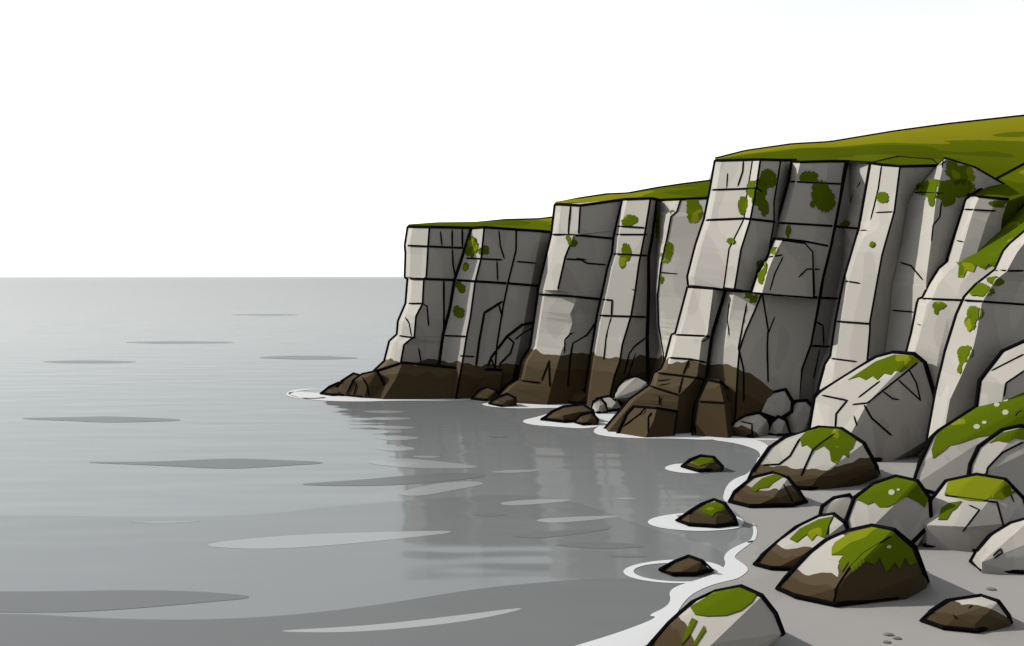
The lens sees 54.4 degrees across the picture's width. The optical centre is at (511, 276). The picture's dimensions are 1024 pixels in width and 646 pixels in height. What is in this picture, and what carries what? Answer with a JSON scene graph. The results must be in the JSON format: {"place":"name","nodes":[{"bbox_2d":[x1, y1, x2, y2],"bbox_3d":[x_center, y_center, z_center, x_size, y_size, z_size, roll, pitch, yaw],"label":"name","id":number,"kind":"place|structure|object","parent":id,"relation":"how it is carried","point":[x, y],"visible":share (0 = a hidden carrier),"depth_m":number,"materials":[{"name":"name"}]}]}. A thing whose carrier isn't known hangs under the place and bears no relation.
{"place":"outdoors","nodes":[
{"label":"outdoors","id":0,"kind":"place"},
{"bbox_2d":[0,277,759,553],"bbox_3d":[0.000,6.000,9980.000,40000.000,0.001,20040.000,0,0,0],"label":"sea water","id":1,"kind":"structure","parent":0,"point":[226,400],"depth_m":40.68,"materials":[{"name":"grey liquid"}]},
{"bbox_2d":[319,381,339,395],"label":"wet rock","id":2,"kind":"object","parent":1,"relation":"in","point":[331,390],"visible":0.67,"depth_m":50.31,"materials":[{"name":"stone"}]},
{"bbox_2d":[335,372,358,395],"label":"wet rock","id":3,"kind":"object","parent":1,"relation":"in","point":[343,385],"visible":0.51,"depth_m":50.04,"materials":[{"name":"stone"}]},
{"bbox_2d":[0,314,724,645],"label":"ripples","id":4,"kind":"object","parent":1,"relation":"on","point":[501,570],"visible":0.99,"depth_m":20.25,"materials":[{"name":"liquid"}]},
{"bbox_2d":[346,370,384,397],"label":"wet rock","id":5,"kind":"object","parent":1,"relation":"on","point":[369,384],"visible":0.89,"depth_m":49.16,"materials":[{"name":"stone"}]},
{"bbox_2d":[372,216,551,398],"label":"sea cliff","id":6,"kind":"structure","parent":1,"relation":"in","point":[464,323],"depth_m":50.00,"materials":[{"name":"stone"}]},
{"bbox_2d":[470,386,498,400],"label":"wet rock","id":7,"kind":"object","parent":1,"relation":"in","point":[486,393],"visible":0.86,"depth_m":48.17,"materials":[{"name":"stone"}]},
{"bbox_2d":[488,392,516,406],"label":"wet rock","id":8,"kind":"object","parent":1,"relation":"in","point":[506,399],"visible":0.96,"depth_m":46.00,"materials":[{"name":"stone"}]},
{"bbox_2d":[286,389,781,645],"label":"foam","id":9,"kind":"object","parent":1,"relation":"on","point":[643,634],"visible":0.65,"depth_m":23.57,"materials":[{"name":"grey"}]},
{"bbox_2d":[540,403,595,422],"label":"wet rock","id":10,"kind":"object","parent":1,"relation":"on","point":[570,413],"visible":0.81,"depth_m":41.20,"materials":[{"name":"stone"}]},
{"bbox_2d":[568,389,585,403],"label":"wet rock","id":11,"kind":"object","parent":1,"relation":"on","point":[578,397],"visible":0.44,"depth_m":46.86,"materials":[{"name":"stone"}]},
{"bbox_2d":[573,411,598,425],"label":"wet rock","id":12,"kind":"object","parent":1,"relation":"in","point":[588,418],"visible":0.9,"depth_m":40.26,"materials":[{"name":"stone"}]},
{"bbox_2d":[591,397,607,413],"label":"grey rock","id":13,"kind":"object","parent":1,"relation":"on","point":[599,405],"visible":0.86,"depth_m":43.66,"materials":[{"name":"stone"}]},
{"bbox_2d":[498,180,709,406],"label":"sea cliff","id":14,"kind":"structure","parent":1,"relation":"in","point":[612,285],"depth_m":46.91,"materials":[{"name":"stone"}]},
{"bbox_2d":[595,395,621,411],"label":"grey rock","id":15,"kind":"object","parent":1,"relation":"on","point":[613,405],"visible":0.49,"depth_m":44.65,"materials":[{"name":"stone"}]},
{"bbox_2d":[612,374,648,402],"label":"grey boulder","id":16,"kind":"object","parent":1,"relation":"on","point":[626,388],"visible":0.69,"depth_m":44.78,"materials":[{"name":"stone"}]},
{"bbox_2d":[658,554,713,575],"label":"sea rock","id":17,"kind":"object","parent":1,"relation":"in","point":[688,565],"visible":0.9,"depth_m":20.11,"materials":[{"name":"stone"}]},
{"bbox_2d":[680,454,723,472],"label":"sea rock","id":18,"kind":"object","parent":1,"relation":"in","point":[699,463],"visible":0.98,"depth_m":30.70,"materials":[{"name":"stone"}]},
{"bbox_2d":[675,498,738,527],"bbox_3d":[4.718,5.838,24.341,1.489,0.824,1.345,0,0,0],"label":"sea rock","id":19,"kind":"object","parent":1,"relation":"in","point":[713,513],"visible":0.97,"depth_m":23.98,"materials":[{"name":"stone"}]},
{"bbox_2d":[0,0,1023,276],"label":"sky","id":20,"kind":"structure","parent":0,"point":[139,138],"materials":[{"name":"white"}]},
{"bbox_2d":[603,114,1023,437],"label":"sea cliff","id":21,"kind":"structure","parent":0,"point":[812,267],"depth_m":38.69,"materials":[{"name":"stone"}]},
{"bbox_2d":[645,440,1023,645],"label":"beach sand","id":22,"kind":"structure","parent":0,"point":[951,573],"depth_m":18.54,"materials":[{"name":"grey sand"}]},
{"bbox_2d":[646,584,785,645],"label":"boulder","id":23,"kind":"object","parent":22,"relation":"on","point":[739,615],"visible":1,"depth_m":15.49,"materials":[{"name":"stone"}]},
{"bbox_2d":[731,411,770,437],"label":"grey rock","id":24,"kind":"object","parent":22,"relation":"on","point":[754,425],"visible":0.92,"depth_m":37.24,"materials":[{"name":"stone"}]},
{"bbox_2d":[727,471,808,507],"bbox_3d":[6.783,5.746,26.657,2.163,1.007,1.840,0,0,0],"label":"boulder","id":25,"kind":"object","parent":22,"relation":"on","point":[772,489],"visible":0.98,"depth_m":26.17,"materials":[{"name":"stone"}]},
{"bbox_2d":[768,415,790,435],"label":"grey rock","id":26,"kind":"object","parent":22,"relation":"on","point":[779,426],"visible":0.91,"depth_m":37.47,"materials":[{"name":"stone"}]},
{"bbox_2d":[760,388,793,418],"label":"grey rock","id":27,"kind":"object","parent":26,"relation":"on","point":[780,402],"visible":0.88,"depth_m":37.80,"materials":[{"name":"stone"}]},
{"bbox_2d":[786,399,810,433],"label":"grey rock","id":28,"kind":"object","parent":22,"relation":"on","point":[798,418],"visible":0.49,"depth_m":37.68,"materials":[{"name":"stone"}]},
{"bbox_2d":[752,512,848,570],"bbox_3d":[6.118,5.636,21.124,2.284,1.229,1.808,0,0,0],"label":"boulder","id":29,"kind":"object","parent":22,"relation":"on","point":[789,549],"visible":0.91,"depth_m":20.70,"materials":[{"name":"stone"}]},
{"bbox_2d":[747,425,879,489],"bbox_3d":[9.046,5.339,29.508,4.346,1.821,3.297,0,0,0],"label":"boulder","id":30,"kind":"object","parent":22,"relation":"on","point":[818,457],"visible":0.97,"depth_m":28.64,"materials":[{"name":"stone"}]},
{"bbox_2d":[818,493,851,518],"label":"boulder","id":31,"kind":"object","parent":22,"relation":"on","point":[838,505],"visible":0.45,"depth_m":22.90,"materials":[{"name":"stone"}]},
{"bbox_2d":[775,523,929,606],"bbox_3d":[6.597,5.498,19.230,3.162,1.560,2.465,0,0,0],"label":"boulder","id":32,"kind":"object","parent":22,"relation":"on","point":[871,563],"visible":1,"depth_m":18.52,"materials":[{"name":"stone"}]},
{"bbox_2d":[807,350,934,461],"bbox_3d":[12.439,4.400,34.095,4.906,3.742,3.854,0,0,0],"label":"boulder","id":33,"kind":"object","parent":22,"relation":"on","point":[880,405],"visible":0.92,"depth_m":33.02,"materials":[{"name":"stone"}]},
{"bbox_2d":[844,474,932,544],"bbox_3d":[8.557,5.380,22.697,2.229,1.741,1.713,0,0,0],"label":"boulder","id":34,"kind":"object","parent":22,"relation":"on","point":[902,504],"visible":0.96,"depth_m":22.21,"materials":[{"name":"stone"}]},
{"bbox_2d":[905,205,1023,455],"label":"rock buttress","id":35,"kind":"object","parent":22,"relation":"on","point":[949,285],"visible":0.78,"depth_m":33.82,"materials":[{"name":"stone"}]},
{"bbox_2d":[919,594,1012,632],"bbox_3d":[7.944,5.891,17.381,1.784,0.718,1.390,0,0,0],"label":"boulder","id":36,"kind":"object","parent":22,"relation":"on","point":[977,613],"visible":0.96,"depth_m":16.99,"materials":[{"name":"stone"}]},
{"bbox_2d":[913,392,1023,495],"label":"boulder","id":37,"kind":"object","parent":22,"relation":"on","point":[948,449],"visible":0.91,"depth_m":28.04,"materials":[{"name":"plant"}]},
{"bbox_2d":[919,472,1023,551],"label":"boulder","id":38,"kind":"object","parent":22,"relation":"on","point":[971,511],"visible":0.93,"depth_m":21.98,"materials":[{"name":"stone"}]},
{"bbox_2d":[924,230,1023,446],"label":"rock buttress","id":39,"kind":"object","parent":22,"relation":"on","point":[987,325],"visible":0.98,"depth_m":30.91,"materials":[{"name":"stone"}]},
{"bbox_2d":[945,163,1023,262],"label":"rock buttress","id":40,"kind":"object","parent":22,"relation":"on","point":[987,214],"visible":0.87,"depth_m":34.68,"materials":[{"name":"stone"}]},
{"bbox_2d":[966,424,1023,494],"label":"boulder","id":41,"kind":"object","parent":22,"relation":"on","point":[1000,452],"visible":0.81,"depth_m":26.15,"materials":[{"name":"stone"}]},
{"bbox_2d":[969,517,1023,573],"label":"boulder","id":42,"kind":"object","parent":22,"relation":"on","point":[999,550],"visible":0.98,"depth_m":20.26,"materials":[{"name":"stone"}]},
{"bbox_2d":[974,339,1023,407],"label":"boulder","id":43,"kind":"object","parent":22,"relation":"on","point":[1001,378],"visible":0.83,"depth_m":29.35,"materials":[{"name":"stone"}]}
]}

